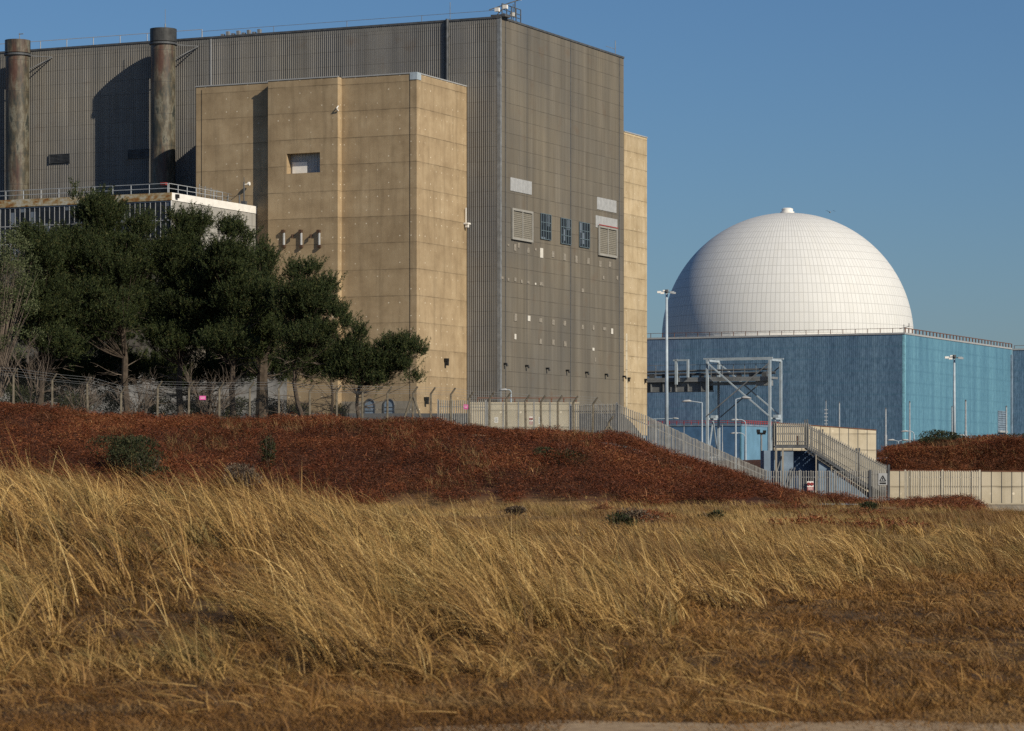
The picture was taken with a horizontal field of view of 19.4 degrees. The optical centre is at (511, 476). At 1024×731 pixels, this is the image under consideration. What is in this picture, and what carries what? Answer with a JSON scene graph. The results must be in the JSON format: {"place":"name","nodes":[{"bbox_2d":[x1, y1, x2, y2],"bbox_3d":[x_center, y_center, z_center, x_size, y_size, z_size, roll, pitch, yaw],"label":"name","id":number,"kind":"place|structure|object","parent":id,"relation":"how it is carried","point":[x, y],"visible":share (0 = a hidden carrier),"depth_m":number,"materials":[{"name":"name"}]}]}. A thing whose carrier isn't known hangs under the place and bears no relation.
{"place":"outdoors","nodes":[
{"label":"outdoors","id":0,"kind":"place"},
{"bbox_2d":[0,412,1023,730],"bbox_3d":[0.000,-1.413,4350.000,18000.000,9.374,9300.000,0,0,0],"label":"ground","id":1,"kind":"structure","parent":0,"point":[534,496],"depth_m":78.86,"materials":[{"name":"brown soil"}]},
{"bbox_2d":[0,383,45,403],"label":"gorse bush","id":2,"kind":"object","parent":1,"relation":"on","point":[23,390],"visible":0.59,"depth_m":205.30,"materials":[{"name":"green plant"}]},
{"bbox_2d":[0,229,47,397],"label":"willow tree","id":3,"kind":"object","parent":1,"relation":"on","point":[4,298],"visible":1,"depth_m":199.83,"materials":[{"name":"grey plant"}]},
{"bbox_2d":[4,33,52,199],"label":"exhaust stack","id":4,"kind":"object","parent":1,"relation":"on","point":[17,54],"visible":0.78,"depth_m":404.87,"materials":[{"name":"paint"}]},
{"bbox_2d":[0,332,58,404],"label":"bare shrub","id":5,"kind":"object","parent":1,"relation":"on","point":[28,373],"visible":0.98,"depth_m":199.03,"materials":[{"name":"grey plant"}]},
{"bbox_2d":[5,217,96,406],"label":"pine tree","id":6,"kind":"object","parent":1,"relation":"on","point":[48,249],"visible":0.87,"depth_m":204.82,"materials":[{"name":"green plant"}]},
{"bbox_2d":[4,349,104,405],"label":"pine tree","id":7,"kind":"object","parent":1,"relation":"on","point":[86,368],"visible":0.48,"depth_m":214.41,"materials":[{"name":"green plant"}]},
{"bbox_2d":[33,382,85,407],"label":"undergrowth","id":8,"kind":"object","parent":1,"relation":"on","point":[56,395],"visible":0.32,"depth_m":216.35,"materials":[{"name":"green plant"}]},
{"bbox_2d":[1,269,135,406],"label":"pine tree","id":9,"kind":"object","parent":1,"relation":"on","point":[26,338],"visible":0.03,"depth_m":218.63,"materials":[{"name":"green plant"}]},
{"bbox_2d":[54,390,97,410],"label":"gorse bush","id":10,"kind":"object","parent":1,"relation":"on","point":[65,402],"visible":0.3,"depth_m":205.61,"materials":[{"name":"green plant"}]},
{"bbox_2d":[49,375,106,411],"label":"bare shrub","id":11,"kind":"object","parent":1,"relation":"on","point":[81,392],"visible":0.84,"depth_m":201.26,"materials":[{"name":"grey plant"}]},
{"bbox_2d":[47,176,163,419],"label":"pine tree","id":12,"kind":"object","parent":1,"relation":"on","point":[113,266],"visible":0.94,"depth_m":206.66,"materials":[{"name":"green plant"}]},
{"bbox_2d":[84,386,132,415],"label":"undergrowth","id":13,"kind":"object","parent":1,"relation":"on","point":[111,402],"visible":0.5,"depth_m":216.63,"materials":[{"name":"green plant"}]},
{"bbox_2d":[84,434,170,471],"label":"gorse bush","id":14,"kind":"object","parent":1,"relation":"on","point":[130,442],"visible":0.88,"depth_m":167.37,"materials":[{"name":"green plant"}]},
{"bbox_2d":[0,182,256,366],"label":"hall","id":15,"kind":"structure","parent":1,"relation":"on","point":[54,209],"depth_m":367.47,"materials":[{"name":"paint"}]},
{"bbox_2d":[106,368,165,412],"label":"bare shrub","id":16,"kind":"object","parent":1,"relation":"on","point":[145,399],"visible":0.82,"depth_m":201.70,"materials":[{"name":"grey plant"}]},
{"bbox_2d":[0,372,286,412],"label":"dado wall","id":17,"kind":"structure","parent":1,"relation":"on","point":[273,389],"depth_m":330.00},
{"bbox_2d":[123,452,171,483],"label":"gorse bush","id":18,"kind":"object","parent":1,"relation":"on","point":[144,462],"visible":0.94,"depth_m":164.89,"materials":[{"name":"green plant"}]},
{"bbox_2d":[136,393,176,417],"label":"undergrowth","id":19,"kind":"object","parent":1,"relation":"on","point":[153,407],"visible":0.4,"depth_m":216.81,"materials":[{"name":"green plant"}]},
{"bbox_2d":[149,9,198,192],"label":"exhaust stack","id":20,"kind":"object","parent":1,"relation":"on","point":[163,44],"visible":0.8,"depth_m":395.25,"materials":[{"name":"paint"}]},
{"bbox_2d":[125,234,224,413],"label":"pine tree","id":21,"kind":"object","parent":1,"relation":"on","point":[148,290],"visible":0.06,"depth_m":220.68,"materials":[{"name":"green plant"}]},
{"bbox_2d":[128,200,227,414],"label":"pine tree","id":22,"kind":"object","parent":1,"relation":"on","point":[189,312],"visible":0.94,"depth_m":207.66,"materials":[{"name":"green plant"}]},
{"bbox_2d":[173,393,210,426],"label":"undergrowth","id":23,"kind":"object","parent":1,"relation":"on","point":[185,407],"visible":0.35,"depth_m":216.35,"materials":[{"name":"green plant"}]},
{"bbox_2d":[84,335,300,413],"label":"hedge","id":24,"kind":"object","parent":1,"relation":"on","point":[140,367],"visible":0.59,"depth_m":216.94,"materials":[{"name":"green plant"}]},
{"bbox_2d":[180,362,247,424],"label":"bare shrub","id":25,"kind":"object","parent":1,"relation":"on","point":[205,411],"visible":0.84,"depth_m":202.71,"materials":[{"name":"plant"}]},
{"bbox_2d":[190,209,278,426],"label":"pine tree","id":26,"kind":"object","parent":1,"relation":"on","point":[227,264],"visible":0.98,"depth_m":204.88,"materials":[{"name":"green plant"}]},
{"bbox_2d":[214,396,254,418],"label":"undergrowth","id":27,"kind":"object","parent":1,"relation":"on","point":[226,413],"visible":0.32,"depth_m":217.12,"materials":[{"name":"green plant"}]},
{"bbox_2d":[221,462,263,488],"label":"bare shrub","id":28,"kind":"object","parent":1,"relation":"on","point":[244,472],"visible":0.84,"depth_m":162.68,"materials":[{"name":"grey plant"}]},
{"bbox_2d":[236,233,292,417],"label":"pine tree","id":29,"kind":"object","parent":1,"relation":"on","point":[267,341],"visible":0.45,"depth_m":211.53,"materials":[{"name":"green plant"}]},
{"bbox_2d":[246,398,292,417],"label":"gorse bush","id":30,"kind":"object","parent":1,"relation":"on","point":[271,408],"visible":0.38,"depth_m":213.67,"materials":[{"name":"green plant"}]},
{"bbox_2d":[275,394,317,418],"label":"bare shrub","id":31,"kind":"object","parent":1,"relation":"on","point":[292,404],"visible":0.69,"depth_m":204.64,"materials":[{"name":"plant"}]},
{"bbox_2d":[284,404,312,415],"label":"undergrowth","id":32,"kind":"object","parent":1,"relation":"on","point":[292,407],"visible":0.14,"depth_m":216.78,"materials":[{"name":"green plant"}]},
{"bbox_2d":[0,368,613,442],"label":"security fence","id":33,"kind":"object","parent":1,"relation":"on","point":[413,399],"visible":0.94,"depth_m":194.19,"materials":[{"name":"metal"}]},
{"bbox_2d":[260,253,361,415],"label":"pine tree","id":34,"kind":"object","parent":1,"relation":"on","point":[305,303],"visible":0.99,"depth_m":202.06,"materials":[{"name":"green plant"}]},
{"bbox_2d":[0,0,626,414],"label":"reactor building","id":35,"kind":"structure","parent":1,"relation":"on","point":[544,224],"depth_m":396.59,"materials":[{"name":"grey concrete"}]},
{"bbox_2d":[540,213,551,239],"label":"window","id":36,"kind":"structure","parent":35,"relation":"in","point":[545,219],"depth_m":392.53,"materials":[{"name":"blue glass"}]},
{"bbox_2d":[560,218,570,244],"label":"window","id":37,"kind":"structure","parent":35,"relation":"in","point":[565,224],"depth_m":398.42,"materials":[{"name":"blue glass"}]},
{"bbox_2d":[579,222,589,248],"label":"window","id":38,"kind":"structure","parent":35,"relation":"in","point":[584,228],"depth_m":404.10,"materials":[{"name":"blue glass"}]},
{"bbox_2d":[288,331,359,417],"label":"pine tree","id":39,"kind":"object","parent":1,"relation":"on","point":[315,369],"visible":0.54,"depth_m":209.10,"materials":[{"name":"green plant"}]},
{"bbox_2d":[195,72,466,412],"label":"building","id":40,"kind":"structure","parent":1,"relation":"on","point":[370,196],"depth_m":373.40,"materials":[{"name":"beige concrete"}]},
{"bbox_2d":[364,398,375,412],"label":"arched door","id":41,"kind":"structure","parent":40,"relation":"in","point":[366,410],"depth_m":371.73,"materials":[{"name":"grey paint"}]},
{"bbox_2d":[383,398,394,412],"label":"arched door","id":42,"kind":"structure","parent":40,"relation":"in","point":[391,401],"depth_m":370.55,"materials":[{"name":"grey paint"}]},
{"bbox_2d":[317,400,352,418],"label":"bare shrub","id":43,"kind":"object","parent":1,"relation":"on","point":[343,408],"visible":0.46,"depth_m":205.62,"materials":[{"name":"plant"}]},
{"bbox_2d":[328,403,348,416],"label":"gorse bush","id":44,"kind":"object","parent":1,"relation":"on","point":[340,409],"visible":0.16,"depth_m":213.74,"materials":[{"name":"green plant"}]},
{"bbox_2d":[321,315,430,419],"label":"pine tree","id":45,"kind":"object","parent":1,"relation":"on","point":[383,358],"visible":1,"depth_m":201.45,"materials":[{"name":"green plant"}]},
{"bbox_2d":[437,399,486,426],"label":"palisade fence","id":46,"kind":"object","parent":1,"relation":"on","point":[478,407],"visible":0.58,"depth_m":214.00,"materials":[{"name":"grey metal"}]},
{"bbox_2d":[499,388,511,401],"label":"street lamp","id":47,"kind":"object","parent":1,"relation":"on","point":[505,389],"visible":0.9,"depth_m":299.95,"materials":[{"name":"grey metal"}]},
{"bbox_2d":[0,414,1022,505],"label":"bank grass","id":48,"kind":"structure","parent":1,"relation":"on","point":[812,500],"depth_m":175.67,"materials":[{"name":"brown plant"}]},
{"bbox_2d":[0,422,1023,681],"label":"marram grass","id":49,"kind":"structure","parent":1,"relation":"on","point":[386,560],"depth_m":29.48,"materials":[{"name":"beige plant"}]},
{"bbox_2d":[0,496,1023,730],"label":"turf","id":50,"kind":"structure","parent":1,"relation":"on","point":[952,605],"depth_m":21.73,"materials":[{"name":"brown plant"}]},
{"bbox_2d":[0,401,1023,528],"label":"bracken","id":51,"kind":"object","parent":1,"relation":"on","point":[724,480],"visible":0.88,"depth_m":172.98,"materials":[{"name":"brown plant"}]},
{"bbox_2d":[258,435,276,470],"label":"gorse bush","id":52,"kind":"object","parent":51,"relation":"on","point":[267,450],"visible":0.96,"depth_m":168.95,"materials":[{"name":"green plant"}]},
{"bbox_2d":[504,505,526,515],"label":"tussock","id":53,"kind":"object","parent":1,"relation":"on","point":[514,511],"visible":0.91,"depth_m":115.80,"materials":[{"name":"plant"}]},
{"bbox_2d":[470,397,578,431],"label":"boundary wall","id":54,"kind":"structure","parent":1,"relation":"on","point":[514,411],"depth_m":232.00,"materials":[{"name":"beige concrete"}]},
{"bbox_2d":[487,402,569,430],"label":"fence","id":55,"kind":"object","parent":1,"relation":"on","point":[534,414],"visible":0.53,"depth_m":216.05,"materials":[{"name":"grey metal"}]},
{"bbox_2d":[533,446,587,465],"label":"gorse bush","id":56,"kind":"object","parent":1,"relation":"on","point":[543,447],"visible":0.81,"depth_m":171.93,"materials":[{"name":"green plant"}]},
{"bbox_2d":[570,402,616,432],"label":"palisade fence","id":57,"kind":"object","parent":1,"relation":"on","point":[599,411],"visible":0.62,"depth_m":198.90,"materials":[{"name":"grey metal"}]},
{"bbox_2d":[604,511,637,528],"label":"tussock","id":58,"kind":"object","parent":1,"relation":"on","point":[617,517],"visible":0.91,"depth_m":83.87,"materials":[{"name":"green plant"}]},
{"bbox_2d":[624,131,647,435],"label":"concrete tower","id":59,"kind":"structure","parent":1,"relation":"on","point":[635,270],"depth_m":420.91,"materials":[{"name":"concrete"}]},
{"bbox_2d":[617,507,658,523],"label":"shrub","id":60,"kind":"object","parent":1,"relation":"on","point":[631,512],"visible":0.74,"depth_m":96.07,"materials":[{"name":"plant"}]},
{"bbox_2d":[657,289,675,450],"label":"floodlight mast","id":61,"kind":"object","parent":1,"relation":"on","point":[666,357],"visible":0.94,"depth_m":289.88,"materials":[{"name":"white metal"}]},
{"bbox_2d":[617,403,764,480],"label":"palisade fence","id":62,"kind":"object","parent":1,"relation":"on","point":[653,426],"visible":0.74,"depth_m":200.12,"materials":[{"name":"grey metal"}]},
{"bbox_2d":[682,400,702,441],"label":"street lamp","id":63,"kind":"object","parent":1,"relation":"on","point":[701,416],"visible":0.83,"depth_m":259.94,"materials":[{"name":"white metal"}]},
{"bbox_2d":[646,420,771,459],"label":"blue hut","id":64,"kind":"object","parent":1,"relation":"on","point":[752,442],"visible":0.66,"depth_m":472.93,"materials":[{"name":"paint"}]},
{"bbox_2d":[696,509,725,521],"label":"tussock","id":65,"kind":"object","parent":1,"relation":"on","point":[718,512],"visible":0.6,"depth_m":103.93,"materials":[{"name":"green plant"}]},
{"bbox_2d":[647,357,783,459],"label":"steel gantry","id":66,"kind":"object","parent":1,"relation":"on","point":[700,383],"visible":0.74,"depth_m":440.79,"materials":[{"name":"grey metal"}]},
{"bbox_2d":[730,432,744,459],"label":"street lamp","id":67,"kind":"object","parent":1,"relation":"on","point":[744,442],"visible":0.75,"depth_m":329.95,"materials":[{"name":"white metal"}]},
{"bbox_2d":[730,419,746,459],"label":"street lamp","id":68,"kind":"object","parent":1,"relation":"on","point":[745,438],"visible":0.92,"depth_m":299.93,"materials":[{"name":"white metal"}]},
{"bbox_2d":[735,396,750,457],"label":"street lamp","id":69,"kind":"object","parent":1,"relation":"on","point":[745,397],"visible":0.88,"depth_m":249.94,"materials":[{"name":"white metal"}]},
{"bbox_2d":[761,451,867,504],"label":"blue wall","id":70,"kind":"structure","parent":1,"relation":"on","point":[797,461],"depth_m":206.22,"materials":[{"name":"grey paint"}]},
{"bbox_2d":[765,470,868,504],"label":"palisade fence","id":71,"kind":"object","parent":1,"relation":"on","point":[835,477],"visible":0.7,"depth_m":203.00,"materials":[{"name":"grey metal"}]},
{"bbox_2d":[807,481,813,489],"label":"safety sign","id":72,"kind":"object","parent":71,"relation":"attached to","point":[810,485],"visible":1,"depth_m":202.77,"materials":[{"name":"metal"}]},
{"bbox_2d":[774,422,875,466],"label":"panel wall","id":73,"kind":"structure","parent":1,"relation":"on","point":[864,440],"depth_m":238.57,"materials":[{"name":"beige concrete"}]},
{"bbox_2d":[647,326,1012,458],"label":"blue building","id":74,"kind":"structure","parent":1,"relation":"on","point":[865,380],"depth_m":520.52,"materials":[{"name":"blue painted metal cladding"},{"name":"grey steel"}]},
{"bbox_2d":[662,208,913,336],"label":"reactor dome","id":75,"kind":"structure","parent":74,"relation":"on","point":[784,269],"depth_m":542.71,"materials":[{"name":"white paint"}]},
{"bbox_2d":[772,419,889,495],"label":"palisade stair","id":76,"kind":"object","parent":1,"relation":"on","point":[851,460],"visible":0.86,"depth_m":205.89,"materials":[{"name":"metal"}]},
{"bbox_2d":[858,500,877,511],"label":"tussock","id":77,"kind":"object","parent":1,"relation":"on","point":[869,504],"visible":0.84,"depth_m":127.82,"materials":[{"name":"green plant"}]},
{"bbox_2d":[869,465,889,501],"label":"palisade gate","id":78,"kind":"structure","parent":1,"relation":"on","point":[876,474],"depth_m":202.90,"materials":[{"name":"metal"}]},
{"bbox_2d":[878,473,886,484],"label":"warning sign","id":79,"kind":"object","parent":78,"relation":"attached to","point":[882,478],"visible":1,"depth_m":202.83,"materials":[{"name":"metal"}]},
{"bbox_2d":[884,408,886,446],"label":"metal pole","id":80,"kind":"object","parent":1,"relation":"on","point":[885,440],"visible":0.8,"depth_m":339.91,"materials":[{"name":"metal"}]},
{"bbox_2d":[887,439,907,442],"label":"street lamp","id":81,"kind":"object","parent":1,"relation":"on","point":[898,441],"visible":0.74,"depth_m":329.93,"materials":[{"name":"grey metal"}]},
{"bbox_2d":[900,430,914,441],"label":"street lamp","id":82,"kind":"object","parent":1,"relation":"on","point":[910,431],"visible":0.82,"depth_m":329.96,"materials":[{"name":"grey metal"}]},
{"bbox_2d":[908,401,910,441],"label":"metal pole","id":83,"kind":"object","parent":1,"relation":"on","point":[909,436],"visible":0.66,"depth_m":339.92,"materials":[{"name":"metal"}]},
{"bbox_2d":[918,437,936,443],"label":"gorse bush","id":84,"kind":"object","parent":1,"relation":"on","point":[925,440],"visible":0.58,"depth_m":221.81,"materials":[{"name":"green plant"}]},
{"bbox_2d":[915,429,964,443],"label":"gorse bush","id":85,"kind":"object","parent":1,"relation":"on","point":[941,436],"visible":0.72,"depth_m":223.09,"materials":[{"name":"green plant"}]},
{"bbox_2d":[904,470,980,499],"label":"palisade fence","id":86,"kind":"object","parent":1,"relation":"on","point":[942,477],"visible":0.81,"depth_m":203.50,"materials":[{"name":"grey metal"}]},
{"bbox_2d":[951,406,952,434],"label":"metal pole","id":87,"kind":"object","parent":1,"relation":"on","point":[952,419],"visible":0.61,"depth_m":344.97,"materials":[{"name":"metal"}]},
{"bbox_2d":[945,355,963,431],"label":"floodlight mast","id":88,"kind":"object","parent":1,"relation":"on","point":[954,357],"visible":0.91,"depth_m":399.87,"materials":[{"name":"white metal"}]},
{"bbox_2d":[890,470,1023,502],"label":"sea wall","id":89,"kind":"structure","parent":1,"relation":"on","point":[1002,486],"depth_m":206.00,"materials":[{"name":"beige concrete"}]},
{"bbox_2d":[964,400,966,436],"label":"metal pole","id":90,"kind":"object","parent":1,"relation":"on","point":[965,432],"visible":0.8,"depth_m":339.91,"materials":[{"name":"metal"}]},
{"bbox_2d":[966,433,1022,439],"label":"gorse bush","id":91,"kind":"object","parent":1,"relation":"on","point":[997,435],"visible":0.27,"depth_m":223.25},
{"bbox_2d":[985,503,1023,510],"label":"walkway slab","id":92,"kind":"structure","parent":1,"relation":"on","point":[1015,506],"depth_m":200.20,"materials":[{"name":"grey concrete"}]},
{"bbox_2d":[1005,406,1006,433],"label":"metal pole","id":93,"kind":"object","parent":1,"relation":"on","point":[1006,421],"visible":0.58,"depth_m":339.92,"materials":[{"name":"metal"}]},
{"bbox_2d":[1012,345,1023,437],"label":"blue wing","id":94,"kind":"structure","parent":1,"relation":"on","point":[1018,390],"depth_m":571.02,"materials":[{"name":"blue metal"}]},
{"bbox_2d":[0,0,1023,354],"label":"sky","id":95,"kind":"structure","parent":0,"point":[903,120],"materials":[{"name":"blue"}]},
{"bbox_2d":[16,483,1023,578],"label":"meadow grass","id":96,"kind":"structure","parent":0,"point":[1008,515],"depth_m":85.84,"materials":[{"name":"yellow plant"}]},
{"bbox_2d":[401,720,1023,730],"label":"path","id":97,"kind":"structure","parent":0,"point":[608,726],"depth_m":17.92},
{"bbox_2d":[722,423,722,459],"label":"metal pole","id":98,"kind":"object","parent":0,"point":[722,438],"visible":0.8,"depth_m":299.96,"materials":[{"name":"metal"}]},
{"bbox_2d":[756,429,765,467],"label":"camera pole","id":99,"kind":"object","parent":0,"point":[759,433],"visible":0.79,"depth_m":214.94,"materials":[{"name":"grey metal"}]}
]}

